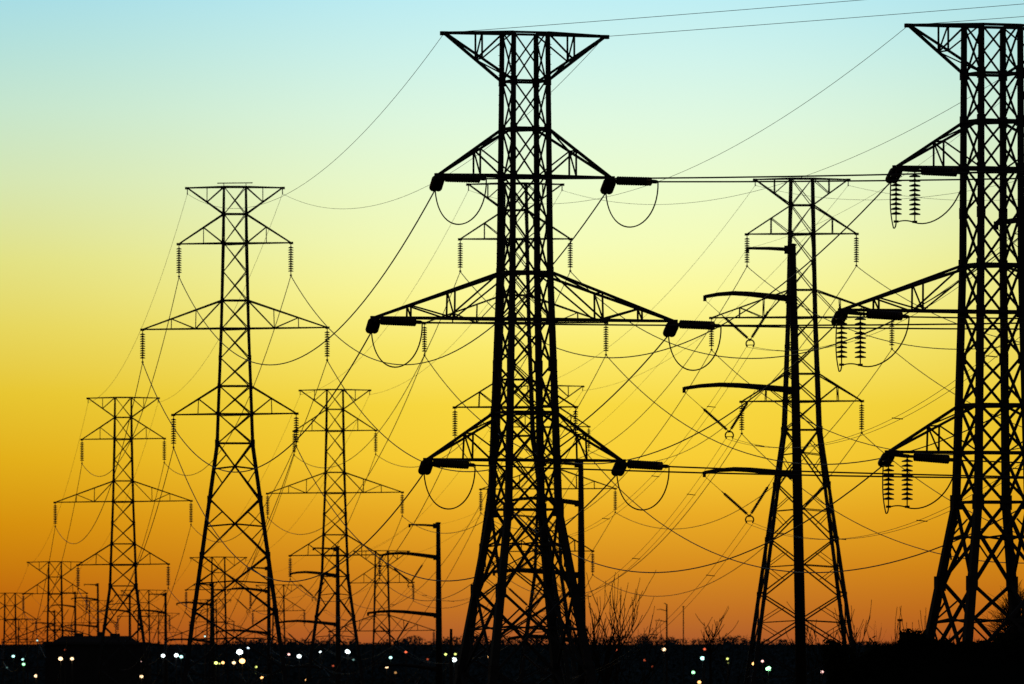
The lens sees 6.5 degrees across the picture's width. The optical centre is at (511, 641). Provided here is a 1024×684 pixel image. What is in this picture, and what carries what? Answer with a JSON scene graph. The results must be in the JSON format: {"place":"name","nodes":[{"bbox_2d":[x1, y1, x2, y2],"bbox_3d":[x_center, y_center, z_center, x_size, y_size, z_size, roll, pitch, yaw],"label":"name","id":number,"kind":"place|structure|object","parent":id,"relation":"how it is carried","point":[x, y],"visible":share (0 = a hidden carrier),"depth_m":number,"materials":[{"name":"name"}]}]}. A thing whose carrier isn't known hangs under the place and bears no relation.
{"place":"outdoors","nodes":[
{"label":"outdoors","id":0,"kind":"place"},
{"bbox_2d":[0,644,1023,683],"bbox_3d":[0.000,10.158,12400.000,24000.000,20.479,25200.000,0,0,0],"label":"ground","id":1,"kind":"structure","parent":0,"point":[945,670],"depth_m":341.27,"materials":[{"name":"black plant"}]},
{"bbox_2d":[0,619,43,683],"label":"lattice pylon","id":2,"kind":"object","parent":1,"relation":"on","point":[26,647],"visible":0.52,"depth_m":1753.46,"materials":[{"name":"metal"}]},
{"bbox_2d":[0,593,44,683],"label":"lattice pylon","id":3,"kind":"object","parent":1,"relation":"on","point":[4,644],"visible":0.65,"depth_m":1360.99,"materials":[{"name":"metal"}]},
{"bbox_2d":[28,610,55,680],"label":"steel pole","id":4,"kind":"object","parent":1,"relation":"on","point":[44,635],"visible":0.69,"depth_m":2222.12,"materials":[{"name":"black metal"}]},
{"bbox_2d":[1,561,91,683],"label":"lattice pylon","id":5,"kind":"object","parent":1,"relation":"on","point":[48,593],"visible":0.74,"depth_m":1124.29,"materials":[{"name":"metal"}]},
{"bbox_2d":[26,623,75,678],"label":"lattice pylon","id":6,"kind":"object","parent":1,"relation":"on","point":[51,639],"visible":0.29,"depth_m":1847.80,"materials":[{"name":"metal"}]},
{"bbox_2d":[44,592,76,639],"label":"steel pole","id":7,"kind":"object","parent":1,"relation":"on","point":[74,631],"visible":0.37,"depth_m":2051.13,"materials":[{"name":"black metal"}]},
{"bbox_2d":[64,583,98,635],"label":"steel pole","id":8,"kind":"object","parent":1,"relation":"on","point":[97,584],"visible":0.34,"depth_m":1885.39,"materials":[{"name":"black metal"}]},
{"bbox_2d":[71,600,116,635],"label":"lattice pylon","id":9,"kind":"object","parent":1,"relation":"on","point":[90,622],"visible":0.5,"depth_m":1616.46,"materials":[{"name":"metal"}]},
{"bbox_2d":[43,632,149,683],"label":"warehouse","id":10,"kind":"structure","parent":1,"relation":"on","point":[82,649],"depth_m":1079.99,"materials":[{"name":"black"}]},
{"bbox_2d":[100,594,130,636],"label":"steel pole","id":11,"kind":"object","parent":1,"relation":"on","point":[127,611],"visible":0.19,"depth_m":1717.62,"materials":[{"name":"black metal"}]},
{"bbox_2d":[53,397,192,683],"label":"lattice pylon","id":12,"kind":"object","parent":1,"relation":"on","point":[114,438],"visible":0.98,"depth_m":865.22,"materials":[{"name":"metal"}]},
{"bbox_2d":[133,593,167,683],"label":"steel pole","id":13,"kind":"object","parent":1,"relation":"on","point":[163,645],"visible":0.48,"depth_m":1555.40,"materials":[{"name":"black metal"}]},
{"bbox_2d":[117,590,185,683],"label":"lattice pylon","id":14,"kind":"object","parent":1,"relation":"on","point":[148,617],"visible":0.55,"depth_m":1379.36,"materials":[{"name":"metal"}]},
{"bbox_2d":[145,613,194,683],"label":"lattice pylon","id":15,"kind":"object","parent":1,"relation":"on","point":[158,632],"visible":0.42,"depth_m":1847.50,"materials":[{"name":"metal"}]},
{"bbox_2d":[167,583,214,683],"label":"steel pole","id":16,"kind":"object","parent":1,"relation":"on","point":[212,644],"visible":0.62,"depth_m":1382.57,"materials":[{"name":"black metal"}]},
{"bbox_2d":[174,599,247,683],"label":"lattice pylon","id":17,"kind":"object","parent":1,"relation":"on","point":[207,631],"visible":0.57,"depth_m":1616.40,"materials":[{"name":"metal"}]},
{"bbox_2d":[164,557,272,683],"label":"lattice pylon","id":18,"kind":"object","parent":1,"relation":"on","point":[225,623],"visible":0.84,"depth_m":1106.16,"materials":[{"name":"metal"}]},
{"bbox_2d":[140,182,329,683],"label":"lattice pylon","id":19,"kind":"object","parent":1,"relation":"on","point":[251,442],"visible":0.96,"depth_m":635.95,"materials":[{"name":"metal"}]},
{"bbox_2d":[55,363,142,543],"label":"power line","id":20,"kind":"object","parent":19,"relation":"hanging from","point":[116,466],"visible":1,"depth_m":689.10,"materials":[{"name":"metal"}]},
{"bbox_2d":[78,449,173,611],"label":"power line","id":21,"kind":"object","parent":19,"relation":"hanging from","point":[145,544],"visible":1,"depth_m":688.28,"materials":[{"name":"metal"}]},
{"bbox_2d":[82,277,178,476],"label":"power line","id":22,"kind":"object","parent":19,"relation":"attached to","point":[149,389],"visible":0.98,"depth_m":694.16,"materials":[{"name":"metal"}]},
{"bbox_2d":[166,276,290,475],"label":"power line","id":23,"kind":"object","parent":19,"relation":"attached to","point":[255,380],"visible":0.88,"depth_m":681.76,"materials":[{"name":"metal"}]},
{"bbox_2d":[168,447,295,610],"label":"power line","id":24,"kind":"object","parent":19,"relation":"hanging from","point":[259,541],"visible":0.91,"depth_m":687.72,"materials":[{"name":"metal"}]},
{"bbox_2d":[191,361,326,541],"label":"power line","id":25,"kind":"object","parent":19,"relation":"hanging from","point":[287,463],"visible":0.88,"depth_m":691.57,"materials":[{"name":"metal"}]},
{"bbox_2d":[188,35,442,208],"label":"shield wire","id":26,"kind":"object","parent":19,"relation":"attached to","point":[348,147],"visible":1,"depth_m":446.17,"materials":[{"name":"metal"}]},
{"bbox_2d":[290,44,597,208],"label":"shield wire","id":27,"kind":"object","parent":19,"relation":"attached to","point":[454,170],"visible":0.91,"depth_m":473.42,"materials":[{"name":"metal"}]},
{"bbox_2d":[217,567,271,683],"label":"steel pole","id":28,"kind":"object","parent":1,"relation":"on","point":[268,670],"visible":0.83,"depth_m":1217.23,"materials":[{"name":"black metal"}]},
{"bbox_2d":[235,584,321,683],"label":"lattice pylon","id":29,"kind":"object","parent":1,"relation":"on","point":[283,637],"visible":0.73,"depth_m":1379.28,"materials":[{"name":"metal"}]},
{"bbox_2d":[279,546,340,683],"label":"steel pole","id":30,"kind":"object","parent":1,"relation":"on","point":[336,624],"visible":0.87,"depth_m":1046.57,"materials":[{"name":"black metal"}]},
{"bbox_2d":[266,389,403,683],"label":"lattice pylon","id":31,"kind":"object","parent":1,"relation":"on","point":[346,555],"visible":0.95,"depth_m":872.51,"materials":[{"name":"metal"}]},
{"bbox_2d":[188,456,293,615],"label":"power line","id":32,"kind":"object","parent":31,"relation":"attached to","point":[261,544],"visible":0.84,"depth_m":935.72,"materials":[{"name":"metal"}]},
{"bbox_2d":[328,550,434,683],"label":"lattice pylon","id":33,"kind":"object","parent":1,"relation":"on","point":[374,630],"visible":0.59,"depth_m":1124.22,"materials":[{"name":"metal"}]},
{"bbox_2d":[367,522,442,683],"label":"steel pole","id":34,"kind":"object","parent":1,"relation":"on","point":[437,615],"visible":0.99,"depth_m":881.73,"materials":[{"name":"black metal"}]},
{"bbox_2d":[449,629,452,683],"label":"utility pole","id":35,"kind":"object","parent":1,"relation":"on","point":[451,664],"visible":1,"depth_m":699.91,"materials":[{"name":"metal"}]},
{"bbox_2d":[0,633,976,683],"bbox_3d":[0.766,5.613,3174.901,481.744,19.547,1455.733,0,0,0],"label":"tree line","id":36,"kind":"object","parent":1,"relation":"on","point":[692,659],"visible":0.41,"depth_m":2918.68,"materials":[{"name":"black plant"}]},
{"bbox_2d":[422,182,608,683],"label":"lattice pylon","id":37,"kind":"object","parent":1,"relation":"on","point":[564,655],"visible":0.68,"depth_m":646.23,"materials":[{"name":"metal"}]},
{"bbox_2d":[267,356,424,534],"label":"power line","id":38,"kind":"object","parent":37,"relation":"hanging from","point":[371,469],"visible":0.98,"depth_m":710.38,"materials":[{"name":"metal"}]},
{"bbox_2d":[292,447,451,601],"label":"power line","id":39,"kind":"object","parent":37,"relation":"hanging from","point":[394,553],"visible":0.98,"depth_m":717.55,"materials":[{"name":"metal"}]},
{"bbox_2d":[294,272,459,467],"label":"power line","id":40,"kind":"object","parent":37,"relation":"hanging from","point":[401,397],"visible":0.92,"depth_m":713.00,"materials":[{"name":"metal"}]},
{"bbox_2d":[380,441,574,600],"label":"power line","id":41,"kind":"object","parent":37,"relation":"hanging from","point":[490,567],"visible":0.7,"depth_m":768.14,"materials":[{"name":"metal"}]},
{"bbox_2d":[402,355,605,533],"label":"power line","id":42,"kind":"object","parent":37,"relation":"hanging from","point":[534,472],"visible":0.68,"depth_m":713.86,"materials":[{"name":"metal"}]},
{"bbox_2d":[493,462,585,683],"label":"steel pole","id":43,"kind":"object","parent":1,"relation":"on","point":[580,573],"visible":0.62,"depth_m":713.20,"materials":[{"name":"black metal"}]},
{"bbox_2d":[365,30,725,683],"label":"lattice pylon","id":44,"kind":"object","parent":1,"relation":"on","point":[481,576],"visible":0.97,"depth_m":383.04,"materials":[{"name":"metal"}]},
{"bbox_2d":[142,334,370,472],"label":"power line","id":45,"kind":"object","parent":44,"relation":"attached to","point":[288,446],"visible":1,"depth_m":456.76,"materials":[{"name":"metal"}]},
{"bbox_2d":[173,448,422,581],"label":"power line","id":46,"kind":"object","parent":44,"relation":"attached to","point":[319,574],"visible":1,"depth_m":467.87,"materials":[{"name":"metal"}]},
{"bbox_2d":[179,191,434,364],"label":"power line","id":47,"kind":"object","parent":44,"relation":"attached to","point":[346,320],"visible":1,"depth_m":449.09,"materials":[{"name":"metal"}]},
{"bbox_2d":[291,195,604,364],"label":"power line","id":48,"kind":"object","parent":44,"relation":"attached to","point":[479,335],"visible":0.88,"depth_m":473.51,"materials":[{"name":"metal"}]},
{"bbox_2d":[296,446,615,581],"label":"power line","id":49,"kind":"object","parent":44,"relation":"attached to","point":[447,580],"visible":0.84,"depth_m":500.58,"materials":[{"name":"metal"}]},
{"bbox_2d":[327,337,666,471],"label":"power line","id":50,"kind":"object","parent":44,"relation":"attached to","point":[532,454],"visible":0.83,"depth_m":450.00,"materials":[{"name":"metal"}]},
{"bbox_2d":[449,0,858,32],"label":"shield wire","id":51,"kind":"object","parent":44,"relation":"attached to","point":[656,16],"visible":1,"depth_m":377.98,"materials":[{"name":"metal"}]},
{"bbox_2d":[425,322,1023,325],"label":"power line","id":52,"kind":"object","parent":44,"relation":"attached to","point":[724,325],"visible":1,"depth_m":374.55,"materials":[{"name":"metal"}]},
{"bbox_2d":[478,465,1023,478],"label":"power line","id":53,"kind":"object","parent":44,"relation":"attached to","point":[754,473],"visible":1,"depth_m":375.53,"materials":[{"name":"metal"}]},
{"bbox_2d":[489,170,1023,179],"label":"power line","id":54,"kind":"object","parent":44,"relation":"attached to","point":[767,176],"visible":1,"depth_m":375.65,"materials":[{"name":"metal"}]},
{"bbox_2d":[608,4,1019,36],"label":"shield wire","id":55,"kind":"object","parent":44,"relation":"attached to","point":[816,20],"visible":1,"depth_m":380.36,"materials":[{"name":"metal"}]},
{"bbox_2d":[661,178,1023,182],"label":"power line","id":56,"kind":"object","parent":44,"relation":"attached to","point":[839,180],"visible":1,"depth_m":379.99,"materials":[{"name":"metal"}]},
{"bbox_2d":[672,466,1023,476],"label":"power line","id":57,"kind":"object","parent":44,"relation":"attached to","point":[844,472],"visible":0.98,"depth_m":380.31,"materials":[{"name":"metal"}]},
{"bbox_2d":[726,326,1023,329],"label":"power line","id":58,"kind":"object","parent":44,"relation":"attached to","point":[888,328],"visible":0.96,"depth_m":381.13,"materials":[{"name":"metal"}]},
{"bbox_2d":[479,385,616,683],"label":"lattice pylon","id":59,"kind":"object","parent":1,"relation":"on","point":[525,650],"visible":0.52,"depth_m":872.89,"materials":[{"name":"metal"}]},
{"bbox_2d":[331,513,480,659],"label":"power line","id":60,"kind":"object","parent":59,"relation":"attached to","point":[433,599],"visible":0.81,"depth_m":942.41,"materials":[{"name":"metal"}]},
{"bbox_2d":[559,571,655,683],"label":"bare tree","id":61,"kind":"object","parent":1,"relation":"on","point":[597,655],"visible":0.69,"depth_m":799.47,"materials":[{"name":"black plant"}]},
{"bbox_2d":[569,599,667,683],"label":"bare tree","id":62,"kind":"object","parent":1,"relation":"on","point":[618,671],"visible":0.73,"depth_m":840.61,"materials":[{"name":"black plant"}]},
{"bbox_2d":[605,574,637,683],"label":"bare tree","id":63,"kind":"object","parent":1,"relation":"on","point":[609,676],"visible":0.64,"depth_m":827.31,"materials":[{"name":"black plant"}]},
{"bbox_2d":[602,606,670,683],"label":"bare tree","id":64,"kind":"object","parent":1,"relation":"on","point":[658,658],"visible":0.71,"depth_m":901.39,"materials":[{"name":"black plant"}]},
{"bbox_2d":[655,603,667,683],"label":"utility pole","id":65,"kind":"object","parent":1,"relation":"on","point":[666,610],"visible":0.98,"depth_m":1899.86,"materials":[{"name":"metal"}]},
{"bbox_2d":[696,607,738,683],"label":"bare tree","id":66,"kind":"object","parent":1,"relation":"on","point":[710,650],"visible":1,"depth_m":819.87,"materials":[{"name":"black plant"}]},
{"bbox_2d":[714,620,760,683],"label":"bare tree","id":67,"kind":"object","parent":1,"relation":"on","point":[739,679],"visible":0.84,"depth_m":849.60,"materials":[{"name":"black plant"}]},
{"bbox_2d":[682,243,806,683],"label":"steel pole","id":68,"kind":"object","parent":1,"relation":"on","point":[793,390],"visible":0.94,"depth_m":559.82,"materials":[{"name":"black metal"}]},
{"bbox_2d":[545,439,732,611],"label":"bundled conductor","id":69,"kind":"object","parent":68,"relation":"attached to","point":[656,533],"visible":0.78,"depth_m":607.03,"materials":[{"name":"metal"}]},
{"bbox_2d":[541,523,752,678],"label":"bundled conductor","id":70,"kind":"object","parent":68,"relation":"attached to","point":[680,605],"visible":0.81,"depth_m":607.67,"materials":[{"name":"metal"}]},
{"bbox_2d":[557,347,753,539],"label":"bundled conductor","id":71,"kind":"object","parent":68,"relation":"attached to","point":[670,455],"visible":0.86,"depth_m":609.53,"materials":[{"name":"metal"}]},
{"bbox_2d":[748,231,1017,351],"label":"bundled conductor","id":72,"kind":"object","parent":68,"relation":"attached to","point":[882,326],"visible":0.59,"depth_m":486.13,"materials":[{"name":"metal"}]},
{"bbox_2d":[747,464,1022,539],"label":"bundled conductor","id":73,"kind":"object","parent":68,"relation":"attached to","point":[780,533],"visible":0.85,"depth_m":487.48,"materials":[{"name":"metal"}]},
{"bbox_2d":[709,177,893,683],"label":"lattice pylon","id":74,"kind":"object","parent":1,"relation":"on","point":[777,487],"visible":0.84,"depth_m":649.30,"materials":[{"name":"metal"}]},
{"bbox_2d":[481,351,710,529],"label":"power line","id":75,"kind":"object","parent":74,"relation":"hanging from","point":[641,455],"visible":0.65,"depth_m":697.86,"materials":[{"name":"metal"}]},
{"bbox_2d":[511,434,741,596],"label":"power line","id":76,"kind":"object","parent":74,"relation":"hanging from","point":[662,540],"visible":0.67,"depth_m":709.36,"materials":[{"name":"metal"}]},
{"bbox_2d":[515,267,746,458],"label":"power line","id":77,"kind":"object","parent":74,"relation":"hanging from","point":[675,376],"visible":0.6,"depth_m":704.32,"materials":[{"name":"metal"}]},
{"bbox_2d":[590,267,855,460],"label":"power line","id":78,"kind":"object","parent":74,"relation":"hanging from","point":[763,390],"visible":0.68,"depth_m":718.27,"materials":[{"name":"metal"}]},
{"bbox_2d":[593,434,860,596],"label":"power line","id":79,"kind":"object","parent":74,"relation":"hanging from","point":[741,564],"visible":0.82,"depth_m":747.88,"materials":[{"name":"metal"}]},
{"bbox_2d":[615,351,890,528],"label":"power line","id":80,"kind":"object","parent":74,"relation":"hanging from","point":[783,477],"visible":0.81,"depth_m":740.66,"materials":[{"name":"metal"}]},
{"bbox_2d":[711,350,1019,454],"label":"power line","id":81,"kind":"object","parent":74,"relation":"attached to","point":[825,429],"visible":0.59,"depth_m":575.77,"materials":[{"name":"metal"}]},
{"bbox_2d":[742,434,1023,563],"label":"power line","id":82,"kind":"object","parent":74,"relation":"attached to","point":[861,525],"visible":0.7,"depth_m":571.19,"materials":[{"name":"metal"}]},
{"bbox_2d":[747,266,1019,349],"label":"power line","id":83,"kind":"object","parent":74,"relation":"attached to","point":[865,334],"visible":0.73,"depth_m":566.32,"materials":[{"name":"metal"}]},
{"bbox_2d":[785,602,840,683],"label":"bare tree","id":84,"kind":"object","parent":1,"relation":"on","point":[816,656],"visible":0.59,"depth_m":780.37,"materials":[{"name":"black plant"}]},
{"bbox_2d":[816,633,858,683],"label":"bush","id":85,"kind":"object","parent":1,"relation":"on","point":[835,659],"visible":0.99,"depth_m":394.55,"materials":[{"name":"black plant"}]},
{"bbox_2d":[833,600,871,656],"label":"bare tree","id":86,"kind":"object","parent":1,"relation":"on","point":[855,639],"visible":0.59,"depth_m":779.20,"materials":[{"name":"black plant"}]},
{"bbox_2d":[859,622,885,656],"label":"bush","id":87,"kind":"object","parent":1,"relation":"on","point":[868,646],"visible":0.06,"depth_m":699.72,"materials":[{"name":"black plant"}]},
{"bbox_2d":[897,628,925,642],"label":"bush","id":88,"kind":"object","parent":1,"relation":"on","point":[907,634],"visible":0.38,"depth_m":384.43,"materials":[{"name":"black plant"}]},
{"bbox_2d":[831,23,1023,643],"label":"lattice pylon","id":89,"kind":"object","parent":1,"relation":"on","point":[960,409],"visible":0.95,"depth_m":382.68,"materials":[{"name":"metal"}]},
{"bbox_2d":[424,326,834,463],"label":"power line","id":90,"kind":"object","parent":89,"relation":"attached to","point":[675,443],"visible":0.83,"depth_m":447.75,"materials":[{"name":"metal"}]},
{"bbox_2d":[458,444,881,572],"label":"power line","id":91,"kind":"object","parent":89,"relation":"attached to","point":[715,562],"visible":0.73,"depth_m":451.66,"materials":[{"name":"metal"}]},
{"bbox_2d":[460,183,888,357],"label":"power line","id":92,"kind":"object","parent":89,"relation":"attached to","point":[735,316],"visible":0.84,"depth_m":445.79,"materials":[{"name":"metal"}]},
{"bbox_2d":[469,28,904,203],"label":"shield wire","id":93,"kind":"object","parent":89,"relation":"attached to","point":[735,145],"visible":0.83,"depth_m":447.60,"materials":[{"name":"metal"}]},
{"bbox_2d":[562,70,1013,204],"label":"shield wire","id":94,"kind":"object","parent":89,"relation":"attached to","point":[794,179],"visible":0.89,"depth_m":493.97,"materials":[{"name":"metal"}]},
{"bbox_2d":[570,238,1017,358],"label":"power line","id":95,"kind":"object","parent":89,"relation":"attached to","point":[785,355],"visible":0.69,"depth_m":509.29,"materials":[{"name":"metal"}]},
{"bbox_2d":[578,442,1015,572],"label":"power line","id":96,"kind":"object","parent":89,"relation":"attached to","point":[783,570],"visible":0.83,"depth_m":507.05,"materials":[{"name":"metal"}]},
{"bbox_2d":[606,355,1000,464],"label":"power line","id":97,"kind":"object","parent":89,"relation":"attached to","point":[773,459],"visible":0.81,"depth_m":533.73,"materials":[{"name":"metal"}]},
{"bbox_2d":[914,316,1023,318],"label":"power line","id":98,"kind":"object","parent":89,"relation":"attached to","point":[966,317],"visible":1,"depth_m":378.39,"materials":[{"name":"metal"}]},
{"bbox_2d":[959,460,1023,463],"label":"power line","id":99,"kind":"object","parent":89,"relation":"attached to","point":[991,461],"visible":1,"depth_m":379.61,"materials":[{"name":"metal"}]},
{"bbox_2d":[850,632,1023,683],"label":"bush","id":100,"kind":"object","parent":1,"relation":"on","point":[925,643],"depth_m":352.97,"materials":[{"name":"black plant"}]},
{"bbox_2d":[959,639,992,648],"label":"bush","id":101,"kind":"object","parent":1,"relation":"on","point":[977,641],"visible":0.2,"depth_m":369.90,"materials":[{"name":"black plant"}]},
{"bbox_2d":[982,579,1023,632],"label":"bush","id":102,"kind":"object","parent":1,"relation":"on","point":[1005,608],"visible":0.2,"depth_m":419.73,"materials":[{"name":"black plant"}]},
{"bbox_2d":[994,218,1017,246],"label":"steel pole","id":103,"kind":"object","parent":1,"relation":"on","point":[998,224],"visible":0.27,"depth_m":394.27,"materials":[{"name":"black metal"}]},
{"bbox_2d":[728,337,1019,447],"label":"bundled conductor","id":104,"kind":"object","parent":103,"relation":"attached to","point":[877,425],"visible":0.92,"depth_m":470.05,"materials":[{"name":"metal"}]},
{"bbox_2d":[991,628,1023,647],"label":"bush","id":105,"kind":"object","parent":1,"relation":"on","point":[1006,637],"visible":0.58,"depth_m":371.44,"materials":[{"name":"black plant"}]},
{"bbox_2d":[0,0,1023,644],"label":"sky","id":106,"kind":"structure","parent":0,"point":[110,109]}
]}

